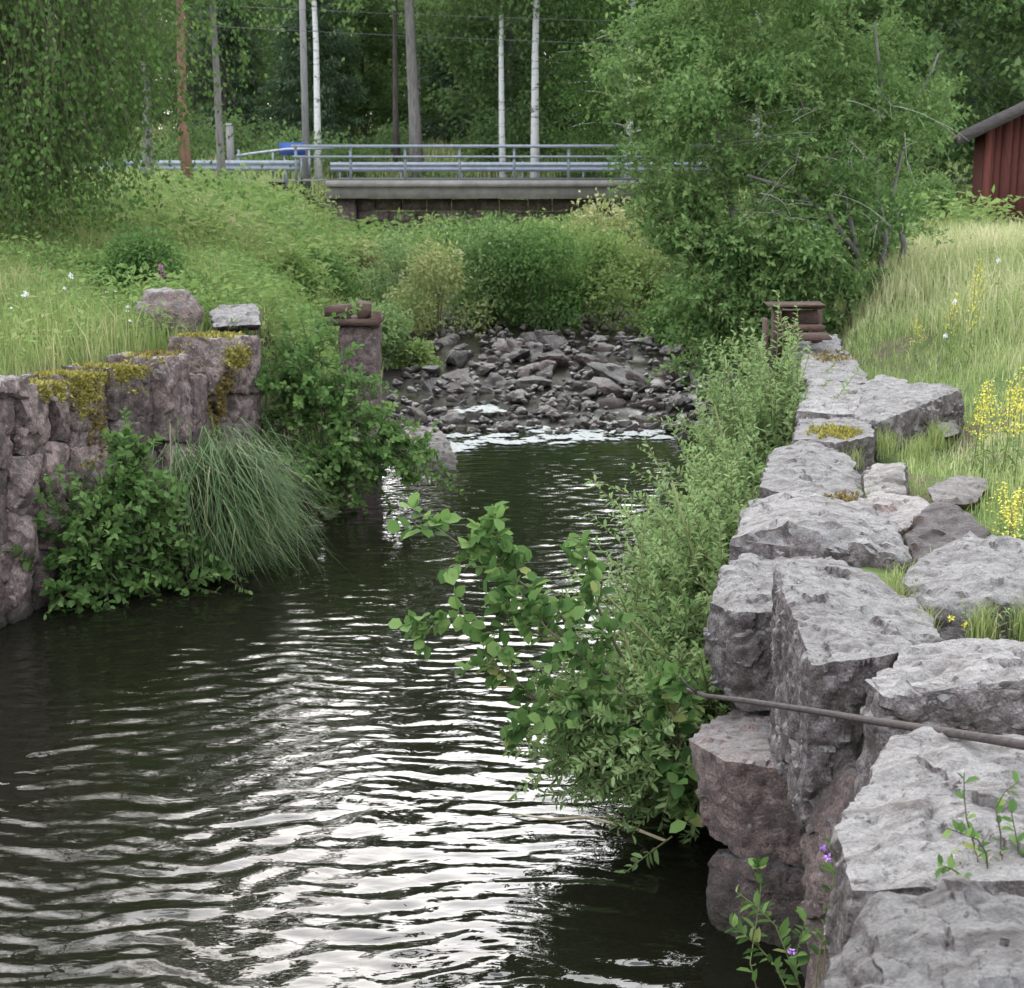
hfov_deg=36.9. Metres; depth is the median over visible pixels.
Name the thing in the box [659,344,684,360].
rock
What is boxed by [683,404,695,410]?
rock
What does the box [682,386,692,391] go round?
rock
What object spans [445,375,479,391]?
rock
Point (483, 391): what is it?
rock
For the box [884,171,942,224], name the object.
bush
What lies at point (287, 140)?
bush
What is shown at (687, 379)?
rock
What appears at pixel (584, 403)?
rock
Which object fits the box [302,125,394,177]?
bush
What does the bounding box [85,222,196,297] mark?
bush
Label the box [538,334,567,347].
rock
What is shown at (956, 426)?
boulder
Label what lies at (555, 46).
birch tree
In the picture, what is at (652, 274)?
bush
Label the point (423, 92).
birch tree
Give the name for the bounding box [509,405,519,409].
rock
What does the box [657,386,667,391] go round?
rock
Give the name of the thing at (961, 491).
boulder
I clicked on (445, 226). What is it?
bush
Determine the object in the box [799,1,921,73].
spruce tree
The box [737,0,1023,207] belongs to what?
broadleaf tree
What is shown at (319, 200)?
bush
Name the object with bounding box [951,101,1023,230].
red shed
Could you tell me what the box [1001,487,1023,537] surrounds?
yellow flower
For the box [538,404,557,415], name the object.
rock
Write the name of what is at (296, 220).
bush
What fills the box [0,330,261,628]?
stone wall
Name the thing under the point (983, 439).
yellow flower
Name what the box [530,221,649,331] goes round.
bush
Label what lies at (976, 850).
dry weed
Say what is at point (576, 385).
rock
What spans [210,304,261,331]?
boulder
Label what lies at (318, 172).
birch tree
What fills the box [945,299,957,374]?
white flower
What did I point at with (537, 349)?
rock
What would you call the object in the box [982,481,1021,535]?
yellow flower
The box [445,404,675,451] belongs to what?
foam
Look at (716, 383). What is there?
rock
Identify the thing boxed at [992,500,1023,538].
yellow flower
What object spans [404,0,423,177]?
grey tree
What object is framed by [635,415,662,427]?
rock
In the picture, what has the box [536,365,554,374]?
rock
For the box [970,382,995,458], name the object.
yellow flower
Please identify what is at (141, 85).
broadleaf tree
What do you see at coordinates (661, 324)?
bush
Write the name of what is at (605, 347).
rock
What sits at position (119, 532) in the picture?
alder bush
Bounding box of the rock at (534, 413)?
[529,411,544,416]
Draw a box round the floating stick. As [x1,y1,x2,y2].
[489,685,665,840]
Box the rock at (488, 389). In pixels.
[480,385,493,392]
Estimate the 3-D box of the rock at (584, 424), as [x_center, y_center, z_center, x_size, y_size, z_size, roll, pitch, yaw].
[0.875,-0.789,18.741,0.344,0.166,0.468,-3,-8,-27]
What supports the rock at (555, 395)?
on the ground at (392, 373)
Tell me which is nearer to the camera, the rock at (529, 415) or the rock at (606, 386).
the rock at (529, 415)
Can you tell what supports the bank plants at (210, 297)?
on the ground at (392, 373)
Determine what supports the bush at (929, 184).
on the ground at (392, 373)
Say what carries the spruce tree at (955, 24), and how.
on the ground at (392, 373)
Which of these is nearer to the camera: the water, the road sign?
the water
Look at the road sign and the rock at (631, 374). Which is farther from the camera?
the road sign
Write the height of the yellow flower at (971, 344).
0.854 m
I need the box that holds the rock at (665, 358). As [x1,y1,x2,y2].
[663,356,682,367]
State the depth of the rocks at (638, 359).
21.83 m
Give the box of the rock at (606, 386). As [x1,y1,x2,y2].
[587,377,621,394]
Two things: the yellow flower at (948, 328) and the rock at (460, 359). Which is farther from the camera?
the rock at (460, 359)
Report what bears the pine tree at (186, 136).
on the ground at (392, 373)
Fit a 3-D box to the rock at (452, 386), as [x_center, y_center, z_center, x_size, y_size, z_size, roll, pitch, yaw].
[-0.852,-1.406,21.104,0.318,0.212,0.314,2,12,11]
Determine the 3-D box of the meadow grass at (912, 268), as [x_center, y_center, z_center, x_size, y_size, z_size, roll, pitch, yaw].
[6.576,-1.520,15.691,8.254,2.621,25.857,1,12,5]
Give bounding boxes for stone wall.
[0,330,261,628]
[689,334,1023,987]
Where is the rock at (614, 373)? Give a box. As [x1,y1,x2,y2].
[587,362,634,386]
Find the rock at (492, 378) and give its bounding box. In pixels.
[484,372,505,383]
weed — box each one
[725,825,835,987]
[948,601,1023,639]
[951,844,1007,863]
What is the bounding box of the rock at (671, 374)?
[662,364,679,378]
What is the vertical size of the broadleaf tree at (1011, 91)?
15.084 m
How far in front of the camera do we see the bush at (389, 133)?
58.07 m
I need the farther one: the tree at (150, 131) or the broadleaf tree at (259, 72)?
the broadleaf tree at (259, 72)
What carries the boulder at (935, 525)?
on the ground at (392, 373)
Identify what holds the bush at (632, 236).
on the ground at (392, 373)
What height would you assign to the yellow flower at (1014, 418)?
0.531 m
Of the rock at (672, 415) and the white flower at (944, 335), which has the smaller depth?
the white flower at (944, 335)
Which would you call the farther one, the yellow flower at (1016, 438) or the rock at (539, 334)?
the rock at (539, 334)
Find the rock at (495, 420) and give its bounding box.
[492,418,503,422]
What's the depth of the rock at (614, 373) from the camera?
21.54 m
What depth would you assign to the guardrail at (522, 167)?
50.34 m
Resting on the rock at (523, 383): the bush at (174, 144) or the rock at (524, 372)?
the rock at (524, 372)
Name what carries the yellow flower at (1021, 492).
on the ground at (392, 373)
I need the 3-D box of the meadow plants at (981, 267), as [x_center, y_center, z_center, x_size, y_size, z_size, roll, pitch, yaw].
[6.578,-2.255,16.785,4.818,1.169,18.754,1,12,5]
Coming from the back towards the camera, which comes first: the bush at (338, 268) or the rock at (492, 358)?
the bush at (338, 268)
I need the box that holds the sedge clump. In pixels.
[137,411,366,592]
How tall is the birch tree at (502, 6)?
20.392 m
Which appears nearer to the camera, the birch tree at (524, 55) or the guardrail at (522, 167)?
the guardrail at (522, 167)
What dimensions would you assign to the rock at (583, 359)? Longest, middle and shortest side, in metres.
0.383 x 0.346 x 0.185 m
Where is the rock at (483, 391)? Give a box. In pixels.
[480,389,487,393]
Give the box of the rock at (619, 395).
[614,388,631,398]
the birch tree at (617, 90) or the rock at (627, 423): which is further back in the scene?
the birch tree at (617, 90)
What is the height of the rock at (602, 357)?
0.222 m
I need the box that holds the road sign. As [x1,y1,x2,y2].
[279,143,304,183]
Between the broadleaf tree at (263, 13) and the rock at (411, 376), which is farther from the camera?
the broadleaf tree at (263, 13)
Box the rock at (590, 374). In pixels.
[577,370,595,380]
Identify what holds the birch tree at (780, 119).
on the ground at (392, 373)
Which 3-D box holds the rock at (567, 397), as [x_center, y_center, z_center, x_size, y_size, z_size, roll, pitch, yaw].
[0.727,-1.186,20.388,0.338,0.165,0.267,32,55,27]
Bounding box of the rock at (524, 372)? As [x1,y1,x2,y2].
[517,366,529,376]
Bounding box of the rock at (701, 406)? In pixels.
[696,404,708,415]
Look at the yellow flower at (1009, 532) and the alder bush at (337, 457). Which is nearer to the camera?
the yellow flower at (1009, 532)
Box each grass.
[0,165,1023,293]
[0,209,384,456]
[40,118,972,222]
[735,215,1023,641]
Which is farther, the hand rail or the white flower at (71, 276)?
the hand rail
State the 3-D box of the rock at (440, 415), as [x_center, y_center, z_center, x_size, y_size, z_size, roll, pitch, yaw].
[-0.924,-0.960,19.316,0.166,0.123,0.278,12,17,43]
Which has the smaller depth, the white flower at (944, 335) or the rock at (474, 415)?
the white flower at (944, 335)
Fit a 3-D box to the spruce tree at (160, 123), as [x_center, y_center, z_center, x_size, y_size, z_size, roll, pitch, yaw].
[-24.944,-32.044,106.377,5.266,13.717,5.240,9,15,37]
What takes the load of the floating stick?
on the water
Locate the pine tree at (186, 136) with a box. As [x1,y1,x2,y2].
[176,0,193,187]
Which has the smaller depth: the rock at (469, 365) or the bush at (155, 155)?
the rock at (469, 365)
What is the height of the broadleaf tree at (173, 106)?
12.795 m
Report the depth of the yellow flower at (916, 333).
14.03 m
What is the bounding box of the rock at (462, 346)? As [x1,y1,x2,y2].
[453,343,465,350]
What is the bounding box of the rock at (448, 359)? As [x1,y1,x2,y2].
[445,349,455,364]
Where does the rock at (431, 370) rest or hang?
on the cobbles
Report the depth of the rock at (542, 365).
22.45 m
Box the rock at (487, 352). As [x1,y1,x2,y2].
[484,349,493,354]
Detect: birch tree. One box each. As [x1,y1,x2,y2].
[0,0,395,262]
[59,0,154,150]
[162,0,274,125]
[256,0,376,190]
[371,1,461,125]
[442,0,591,177]
[463,0,552,177]
[487,2,601,115]
[515,0,678,142]
[515,0,737,202]
[541,17,592,118]
[545,0,661,131]
[656,0,875,183]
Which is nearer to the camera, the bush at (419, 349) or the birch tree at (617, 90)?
the bush at (419, 349)
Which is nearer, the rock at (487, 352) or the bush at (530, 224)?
the rock at (487, 352)
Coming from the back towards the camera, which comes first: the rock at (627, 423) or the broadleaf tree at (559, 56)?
the broadleaf tree at (559, 56)
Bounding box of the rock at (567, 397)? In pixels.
[558,394,578,404]
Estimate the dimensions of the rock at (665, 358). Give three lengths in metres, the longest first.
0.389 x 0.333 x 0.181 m
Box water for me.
[0,427,804,987]
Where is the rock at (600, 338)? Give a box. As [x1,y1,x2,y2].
[588,335,607,344]
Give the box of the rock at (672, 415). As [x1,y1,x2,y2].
[663,413,676,419]
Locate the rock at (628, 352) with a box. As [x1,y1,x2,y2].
[618,348,631,354]
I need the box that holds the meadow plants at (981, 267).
[896,227,1023,309]
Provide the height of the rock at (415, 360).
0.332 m
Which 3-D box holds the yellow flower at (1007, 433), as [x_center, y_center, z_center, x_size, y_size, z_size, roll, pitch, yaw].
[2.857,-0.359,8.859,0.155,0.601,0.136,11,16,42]
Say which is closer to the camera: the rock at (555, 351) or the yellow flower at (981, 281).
the yellow flower at (981, 281)
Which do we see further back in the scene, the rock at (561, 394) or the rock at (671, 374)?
the rock at (671, 374)
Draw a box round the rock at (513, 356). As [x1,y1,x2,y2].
[499,348,530,361]
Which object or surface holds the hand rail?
on the road at (288, 180)
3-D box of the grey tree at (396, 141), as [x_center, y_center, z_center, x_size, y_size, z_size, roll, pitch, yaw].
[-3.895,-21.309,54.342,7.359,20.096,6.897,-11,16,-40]
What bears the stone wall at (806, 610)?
on the ground at (392, 373)
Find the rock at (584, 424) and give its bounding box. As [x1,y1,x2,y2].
[573,421,598,429]
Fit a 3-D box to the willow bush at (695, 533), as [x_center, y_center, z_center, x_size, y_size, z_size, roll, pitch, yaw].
[1.347,0.126,10.055,1.634,2.535,7.222,3,13,15]
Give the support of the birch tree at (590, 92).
on the ground at (392, 373)
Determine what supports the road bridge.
on the ground at (392, 373)
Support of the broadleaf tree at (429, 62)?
on the ground at (392, 373)
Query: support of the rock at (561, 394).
on the ground at (392, 373)
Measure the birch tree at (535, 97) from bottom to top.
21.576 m
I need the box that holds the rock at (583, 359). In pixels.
[574,353,600,366]
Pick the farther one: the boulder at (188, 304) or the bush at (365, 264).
the bush at (365, 264)
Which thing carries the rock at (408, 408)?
on the ground at (392, 373)
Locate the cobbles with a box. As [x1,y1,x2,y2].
[385,317,720,435]
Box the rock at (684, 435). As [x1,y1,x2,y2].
[676,421,706,441]
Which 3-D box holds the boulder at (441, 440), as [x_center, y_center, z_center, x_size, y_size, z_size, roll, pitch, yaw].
[-0.983,-0.443,17.058,0.677,0.500,1.308,0,12,0]
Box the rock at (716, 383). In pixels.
[699,377,730,389]
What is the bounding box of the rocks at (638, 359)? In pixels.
[385,320,721,426]
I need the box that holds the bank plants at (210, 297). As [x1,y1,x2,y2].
[94,241,785,439]
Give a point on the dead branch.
(1009, 742)
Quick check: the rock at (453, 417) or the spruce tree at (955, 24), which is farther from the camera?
the spruce tree at (955, 24)
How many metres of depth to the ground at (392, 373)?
13.68 m
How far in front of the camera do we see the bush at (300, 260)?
24.55 m
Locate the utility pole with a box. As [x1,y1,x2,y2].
[299,0,310,187]
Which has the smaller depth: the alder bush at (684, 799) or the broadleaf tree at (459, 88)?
the alder bush at (684, 799)
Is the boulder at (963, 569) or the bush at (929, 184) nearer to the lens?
the boulder at (963, 569)
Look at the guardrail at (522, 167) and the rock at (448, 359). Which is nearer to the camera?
the rock at (448, 359)
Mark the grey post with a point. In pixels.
(230, 145)
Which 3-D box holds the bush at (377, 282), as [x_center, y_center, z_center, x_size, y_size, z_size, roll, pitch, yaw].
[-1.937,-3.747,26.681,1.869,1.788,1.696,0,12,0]
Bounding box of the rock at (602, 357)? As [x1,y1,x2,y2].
[594,353,608,362]
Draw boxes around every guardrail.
[71,160,298,188]
[330,162,730,177]
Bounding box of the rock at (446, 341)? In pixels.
[439,333,459,345]
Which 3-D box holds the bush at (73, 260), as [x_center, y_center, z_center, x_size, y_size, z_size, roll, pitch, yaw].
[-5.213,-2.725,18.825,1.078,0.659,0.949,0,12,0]
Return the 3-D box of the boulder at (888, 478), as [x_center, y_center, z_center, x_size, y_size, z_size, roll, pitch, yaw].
[2.088,-0.033,8.599,0.274,0.256,0.666,2,12,11]
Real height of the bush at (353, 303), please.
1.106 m
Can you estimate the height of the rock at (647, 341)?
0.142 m
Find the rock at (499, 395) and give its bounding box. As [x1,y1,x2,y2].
[493,394,504,397]
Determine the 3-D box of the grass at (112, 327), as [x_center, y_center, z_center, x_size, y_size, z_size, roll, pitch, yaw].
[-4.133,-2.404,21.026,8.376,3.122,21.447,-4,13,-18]
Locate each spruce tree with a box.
[137,18,172,128]
[176,0,277,143]
[253,0,385,155]
[355,0,406,128]
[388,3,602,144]
[638,0,861,150]
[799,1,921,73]
[863,1,1023,155]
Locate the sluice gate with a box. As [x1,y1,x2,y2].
[762,301,831,374]
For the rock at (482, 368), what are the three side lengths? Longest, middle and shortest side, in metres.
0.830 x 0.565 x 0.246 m
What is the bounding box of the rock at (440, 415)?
[433,412,445,419]
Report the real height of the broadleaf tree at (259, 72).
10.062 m
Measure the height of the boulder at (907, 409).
0.408 m
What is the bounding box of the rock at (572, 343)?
[562,340,577,347]
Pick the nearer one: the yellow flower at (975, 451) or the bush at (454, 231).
the yellow flower at (975, 451)
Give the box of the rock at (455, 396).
[446,394,459,401]
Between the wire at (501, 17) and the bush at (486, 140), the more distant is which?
the bush at (486, 140)
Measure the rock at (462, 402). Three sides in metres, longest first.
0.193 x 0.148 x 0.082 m
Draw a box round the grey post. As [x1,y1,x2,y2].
[225,124,234,179]
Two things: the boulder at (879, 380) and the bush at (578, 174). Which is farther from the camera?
the bush at (578, 174)
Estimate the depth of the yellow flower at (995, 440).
9.38 m
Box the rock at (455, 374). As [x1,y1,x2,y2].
[439,367,469,382]
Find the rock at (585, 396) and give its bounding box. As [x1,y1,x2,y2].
[579,395,590,398]
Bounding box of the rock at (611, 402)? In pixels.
[599,397,626,407]
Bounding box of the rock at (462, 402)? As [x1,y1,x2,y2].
[458,399,466,404]
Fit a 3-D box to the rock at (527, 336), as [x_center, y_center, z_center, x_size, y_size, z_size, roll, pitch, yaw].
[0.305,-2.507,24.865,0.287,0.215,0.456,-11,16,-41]
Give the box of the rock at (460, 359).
[450,350,474,368]
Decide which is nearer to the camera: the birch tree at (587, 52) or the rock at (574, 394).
the rock at (574, 394)
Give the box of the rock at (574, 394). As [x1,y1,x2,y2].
[571,392,578,397]
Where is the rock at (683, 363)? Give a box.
[677,360,693,366]
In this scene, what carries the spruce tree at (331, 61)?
on the ground at (392, 373)
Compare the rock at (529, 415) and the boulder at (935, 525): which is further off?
the rock at (529, 415)
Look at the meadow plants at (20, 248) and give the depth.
16.17 m
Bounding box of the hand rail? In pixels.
[236,148,333,174]
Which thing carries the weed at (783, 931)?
on the stone wall at (806, 610)
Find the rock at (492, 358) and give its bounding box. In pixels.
[485,355,500,362]
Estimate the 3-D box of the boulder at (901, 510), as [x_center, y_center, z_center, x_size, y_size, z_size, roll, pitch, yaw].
[1.996,0.150,8.024,0.430,0.260,0.605,0,12,0]
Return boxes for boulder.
[132,287,204,338]
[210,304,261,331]
[398,425,452,457]
[412,447,457,470]
[852,382,964,457]
[856,491,928,538]
[860,374,907,389]
[860,462,909,495]
[899,531,1023,641]
[904,502,990,564]
[928,475,988,508]
[939,420,961,442]
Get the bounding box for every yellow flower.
[907,318,926,364]
[943,292,961,364]
[961,274,983,373]
[964,399,988,469]
[966,393,998,477]
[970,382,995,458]
[971,259,987,320]
[980,380,1001,469]
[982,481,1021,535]
[990,502,1023,536]
[992,380,1023,480]
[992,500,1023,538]
[993,390,1023,471]
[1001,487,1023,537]
[1004,367,1023,485]
[1004,389,1023,471]
[1012,489,1023,539]
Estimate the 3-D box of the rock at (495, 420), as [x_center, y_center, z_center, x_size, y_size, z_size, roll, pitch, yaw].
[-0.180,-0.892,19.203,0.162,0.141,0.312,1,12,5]
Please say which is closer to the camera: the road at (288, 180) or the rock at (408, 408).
the rock at (408, 408)
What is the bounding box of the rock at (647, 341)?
[625,337,652,345]
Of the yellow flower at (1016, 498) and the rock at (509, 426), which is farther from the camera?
the rock at (509, 426)
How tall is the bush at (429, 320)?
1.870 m
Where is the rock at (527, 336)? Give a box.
[521,332,536,342]
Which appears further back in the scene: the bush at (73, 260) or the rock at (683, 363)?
the rock at (683, 363)
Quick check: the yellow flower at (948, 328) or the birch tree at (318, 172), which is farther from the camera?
the birch tree at (318, 172)
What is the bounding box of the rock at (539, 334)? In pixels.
[534,329,565,340]
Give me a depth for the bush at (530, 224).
30.50 m
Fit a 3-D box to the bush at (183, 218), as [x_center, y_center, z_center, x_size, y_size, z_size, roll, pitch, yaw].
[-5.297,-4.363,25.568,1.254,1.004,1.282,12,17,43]
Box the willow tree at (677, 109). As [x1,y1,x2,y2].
[578,0,1006,398]
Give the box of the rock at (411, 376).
[405,373,424,379]
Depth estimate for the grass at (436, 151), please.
56.24 m
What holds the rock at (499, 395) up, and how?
on the ground at (392, 373)
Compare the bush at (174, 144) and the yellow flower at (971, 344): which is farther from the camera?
the bush at (174, 144)
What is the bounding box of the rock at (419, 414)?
[411,408,430,424]
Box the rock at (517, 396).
[505,389,528,402]
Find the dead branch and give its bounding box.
[680,676,1023,749]
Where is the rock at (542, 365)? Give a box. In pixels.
[516,360,556,372]
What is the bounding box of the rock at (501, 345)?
[491,338,522,351]
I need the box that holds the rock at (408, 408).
[405,406,421,414]
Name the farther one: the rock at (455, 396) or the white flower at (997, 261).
the rock at (455, 396)
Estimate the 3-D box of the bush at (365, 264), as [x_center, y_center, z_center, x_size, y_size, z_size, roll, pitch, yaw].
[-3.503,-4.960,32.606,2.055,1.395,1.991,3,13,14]
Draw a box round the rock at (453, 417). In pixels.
[440,410,465,423]
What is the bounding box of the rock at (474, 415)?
[462,409,484,422]
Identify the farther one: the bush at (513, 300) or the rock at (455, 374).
the bush at (513, 300)
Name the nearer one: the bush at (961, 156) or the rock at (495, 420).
the rock at (495, 420)
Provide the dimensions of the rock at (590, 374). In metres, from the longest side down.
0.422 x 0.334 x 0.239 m
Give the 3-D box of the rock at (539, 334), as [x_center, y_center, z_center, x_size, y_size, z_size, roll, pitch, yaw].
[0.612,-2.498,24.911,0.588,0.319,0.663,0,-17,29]
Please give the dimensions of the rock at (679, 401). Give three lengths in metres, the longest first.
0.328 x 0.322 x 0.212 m
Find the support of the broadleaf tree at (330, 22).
on the ground at (392, 373)
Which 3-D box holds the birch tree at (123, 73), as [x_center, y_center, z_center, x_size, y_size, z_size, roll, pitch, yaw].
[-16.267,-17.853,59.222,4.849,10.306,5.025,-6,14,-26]
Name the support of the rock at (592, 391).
in the rocks at (638, 359)
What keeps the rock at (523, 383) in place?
on the ground at (392, 373)
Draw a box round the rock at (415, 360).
[405,357,432,366]
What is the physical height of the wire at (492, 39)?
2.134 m
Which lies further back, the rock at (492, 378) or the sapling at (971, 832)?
the rock at (492, 378)
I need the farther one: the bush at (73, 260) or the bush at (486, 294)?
the bush at (486, 294)
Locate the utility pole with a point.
(304, 86)
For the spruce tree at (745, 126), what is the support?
on the ground at (392, 373)
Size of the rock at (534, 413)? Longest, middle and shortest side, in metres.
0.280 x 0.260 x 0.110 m
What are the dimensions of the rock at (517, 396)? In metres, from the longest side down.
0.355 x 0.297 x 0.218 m
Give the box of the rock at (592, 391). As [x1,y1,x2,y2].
[579,386,598,397]
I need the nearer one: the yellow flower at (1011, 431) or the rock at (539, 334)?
the yellow flower at (1011, 431)
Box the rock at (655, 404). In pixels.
[629,399,665,409]
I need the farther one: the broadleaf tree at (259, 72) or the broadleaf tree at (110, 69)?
the broadleaf tree at (259, 72)
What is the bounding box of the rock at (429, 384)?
[421,378,447,390]
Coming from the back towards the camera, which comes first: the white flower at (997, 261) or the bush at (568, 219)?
the bush at (568, 219)
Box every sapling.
[868,265,882,340]
[935,770,1023,878]
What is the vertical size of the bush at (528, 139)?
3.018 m
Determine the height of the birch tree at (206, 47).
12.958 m
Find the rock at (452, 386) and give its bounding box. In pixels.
[441,383,459,394]
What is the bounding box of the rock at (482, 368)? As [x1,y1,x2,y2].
[471,362,504,375]
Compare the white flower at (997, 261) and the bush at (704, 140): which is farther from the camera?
the bush at (704, 140)
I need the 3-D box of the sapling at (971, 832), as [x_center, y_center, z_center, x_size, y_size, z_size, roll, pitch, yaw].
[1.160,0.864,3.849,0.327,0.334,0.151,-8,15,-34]
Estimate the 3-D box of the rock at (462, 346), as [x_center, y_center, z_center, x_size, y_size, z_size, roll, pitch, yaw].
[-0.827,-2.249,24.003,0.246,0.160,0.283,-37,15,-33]
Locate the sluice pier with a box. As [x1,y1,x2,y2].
[324,300,383,467]
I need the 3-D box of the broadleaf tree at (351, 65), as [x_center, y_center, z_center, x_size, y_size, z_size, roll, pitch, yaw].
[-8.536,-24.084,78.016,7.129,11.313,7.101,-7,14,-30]
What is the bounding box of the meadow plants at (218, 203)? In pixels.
[0,158,1023,304]
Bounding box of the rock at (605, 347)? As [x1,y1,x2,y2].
[593,342,614,350]
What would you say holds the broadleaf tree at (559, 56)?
on the ground at (392, 373)
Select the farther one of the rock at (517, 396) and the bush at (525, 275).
the bush at (525, 275)
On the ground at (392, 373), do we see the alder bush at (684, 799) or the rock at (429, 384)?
the rock at (429, 384)
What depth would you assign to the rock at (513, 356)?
23.16 m
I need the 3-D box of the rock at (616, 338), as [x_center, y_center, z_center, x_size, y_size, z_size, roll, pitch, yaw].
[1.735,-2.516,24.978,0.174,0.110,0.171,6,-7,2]
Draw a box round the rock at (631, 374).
[625,369,650,383]
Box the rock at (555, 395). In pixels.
[547,392,560,397]
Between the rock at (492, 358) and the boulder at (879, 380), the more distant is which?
the rock at (492, 358)
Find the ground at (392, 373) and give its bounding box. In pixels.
[0,129,1023,982]
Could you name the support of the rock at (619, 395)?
on the ground at (392, 373)
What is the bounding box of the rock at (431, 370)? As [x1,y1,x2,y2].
[421,365,440,374]
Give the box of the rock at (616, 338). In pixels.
[613,336,622,341]
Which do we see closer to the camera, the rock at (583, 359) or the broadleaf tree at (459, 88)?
the rock at (583, 359)
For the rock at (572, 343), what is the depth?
24.30 m
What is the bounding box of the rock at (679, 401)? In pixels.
[666,393,692,413]
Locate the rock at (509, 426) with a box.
[490,419,518,432]
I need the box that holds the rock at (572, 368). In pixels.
[569,366,576,371]
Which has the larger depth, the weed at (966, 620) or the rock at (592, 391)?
the rock at (592, 391)
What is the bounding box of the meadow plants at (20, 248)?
[0,198,392,435]
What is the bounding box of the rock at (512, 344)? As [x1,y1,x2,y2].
[505,338,521,351]
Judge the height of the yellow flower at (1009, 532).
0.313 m
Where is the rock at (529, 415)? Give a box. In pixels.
[523,412,535,417]
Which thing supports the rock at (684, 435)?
in the water
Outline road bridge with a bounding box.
[291,145,711,234]
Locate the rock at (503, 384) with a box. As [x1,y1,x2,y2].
[495,379,515,389]
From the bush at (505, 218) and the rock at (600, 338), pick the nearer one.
the rock at (600, 338)
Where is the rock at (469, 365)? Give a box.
[467,361,475,367]
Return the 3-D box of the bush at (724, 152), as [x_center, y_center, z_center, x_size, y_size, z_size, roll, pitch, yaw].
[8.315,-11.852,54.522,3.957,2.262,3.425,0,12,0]
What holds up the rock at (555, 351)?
on the ground at (392, 373)
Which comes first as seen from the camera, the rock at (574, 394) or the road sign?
the rock at (574, 394)
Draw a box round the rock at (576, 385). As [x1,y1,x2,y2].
[568,380,586,389]
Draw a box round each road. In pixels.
[179,179,326,180]
[710,179,967,180]
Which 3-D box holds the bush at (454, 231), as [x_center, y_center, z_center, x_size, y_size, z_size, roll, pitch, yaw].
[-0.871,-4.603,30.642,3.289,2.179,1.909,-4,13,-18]
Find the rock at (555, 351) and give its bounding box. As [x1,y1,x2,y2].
[542,349,563,353]
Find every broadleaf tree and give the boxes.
[9,2,141,131]
[103,3,173,127]
[136,0,208,120]
[138,0,257,126]
[197,8,273,111]
[200,0,347,131]
[234,0,398,137]
[308,0,432,140]
[309,0,401,126]
[349,4,443,127]
[387,0,620,160]
[420,6,569,125]
[539,20,581,62]
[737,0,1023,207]
[838,0,1009,106]
[917,0,1023,187]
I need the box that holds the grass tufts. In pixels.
[836,417,1023,640]
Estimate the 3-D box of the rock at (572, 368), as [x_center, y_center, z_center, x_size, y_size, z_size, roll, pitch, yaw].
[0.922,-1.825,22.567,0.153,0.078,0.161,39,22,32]
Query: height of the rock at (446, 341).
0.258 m
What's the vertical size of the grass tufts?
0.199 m
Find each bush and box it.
[2,407,254,619]
[50,246,110,276]
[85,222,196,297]
[117,134,177,175]
[141,106,235,159]
[152,201,230,239]
[195,104,295,159]
[216,169,342,226]
[230,303,463,522]
[234,119,345,178]
[257,241,337,304]
[261,196,317,242]
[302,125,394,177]
[302,241,375,304]
[308,227,393,280]
[327,116,430,161]
[327,293,413,342]
[334,219,401,251]
[335,296,415,369]
[351,226,452,323]
[382,231,497,337]
[385,209,513,294]
[386,334,443,370]
[387,492,704,832]
[395,217,477,270]
[399,172,488,210]
[439,218,602,326]
[442,210,555,326]
[458,101,540,173]
[464,210,519,251]
[482,215,597,331]
[498,208,587,290]
[503,290,861,872]
[510,118,577,161]
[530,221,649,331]
[540,211,592,233]
[545,133,621,177]
[551,221,673,319]
[552,187,660,280]
[571,120,699,172]
[602,191,671,261]
[613,210,682,317]
[639,125,724,160]
[640,284,703,351]
[649,236,691,317]
[697,135,766,178]
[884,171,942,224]
[919,170,958,225]
[925,136,973,169]
[961,205,990,227]
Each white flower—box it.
[23,291,34,339]
[68,273,84,344]
[936,332,946,382]
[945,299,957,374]
[994,257,1001,341]
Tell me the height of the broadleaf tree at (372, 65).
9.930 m
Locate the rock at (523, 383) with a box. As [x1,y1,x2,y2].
[515,375,551,391]
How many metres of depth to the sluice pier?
15.93 m
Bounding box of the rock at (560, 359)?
[537,353,570,365]
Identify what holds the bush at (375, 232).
on the ground at (392, 373)
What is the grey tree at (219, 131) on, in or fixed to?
on the ground at (392, 373)
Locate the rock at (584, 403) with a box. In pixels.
[579,400,595,409]
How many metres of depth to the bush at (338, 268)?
26.59 m
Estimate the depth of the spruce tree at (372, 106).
89.21 m
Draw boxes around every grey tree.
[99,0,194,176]
[191,0,267,182]
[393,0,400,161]
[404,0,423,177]
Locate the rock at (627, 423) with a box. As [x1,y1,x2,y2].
[617,420,632,426]
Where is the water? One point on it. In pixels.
(272, 781)
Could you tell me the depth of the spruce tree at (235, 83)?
64.73 m
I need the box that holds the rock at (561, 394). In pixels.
[557,392,571,398]
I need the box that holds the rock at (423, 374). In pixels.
[420,371,438,378]
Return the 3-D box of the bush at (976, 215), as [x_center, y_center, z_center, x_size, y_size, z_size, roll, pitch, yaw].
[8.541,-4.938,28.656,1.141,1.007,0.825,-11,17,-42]
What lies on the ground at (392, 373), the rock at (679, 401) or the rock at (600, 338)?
the rock at (600, 338)
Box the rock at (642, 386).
[621,381,647,391]
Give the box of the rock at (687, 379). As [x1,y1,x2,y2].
[669,375,690,387]
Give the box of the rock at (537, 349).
[526,341,544,360]
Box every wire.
[217,26,1021,54]
[251,7,1008,28]
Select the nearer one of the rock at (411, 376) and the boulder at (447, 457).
the boulder at (447, 457)
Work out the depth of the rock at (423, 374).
22.03 m
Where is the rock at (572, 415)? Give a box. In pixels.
[563,412,574,418]
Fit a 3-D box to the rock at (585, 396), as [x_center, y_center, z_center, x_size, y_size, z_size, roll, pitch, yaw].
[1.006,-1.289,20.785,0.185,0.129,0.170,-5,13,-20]
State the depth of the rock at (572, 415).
19.51 m

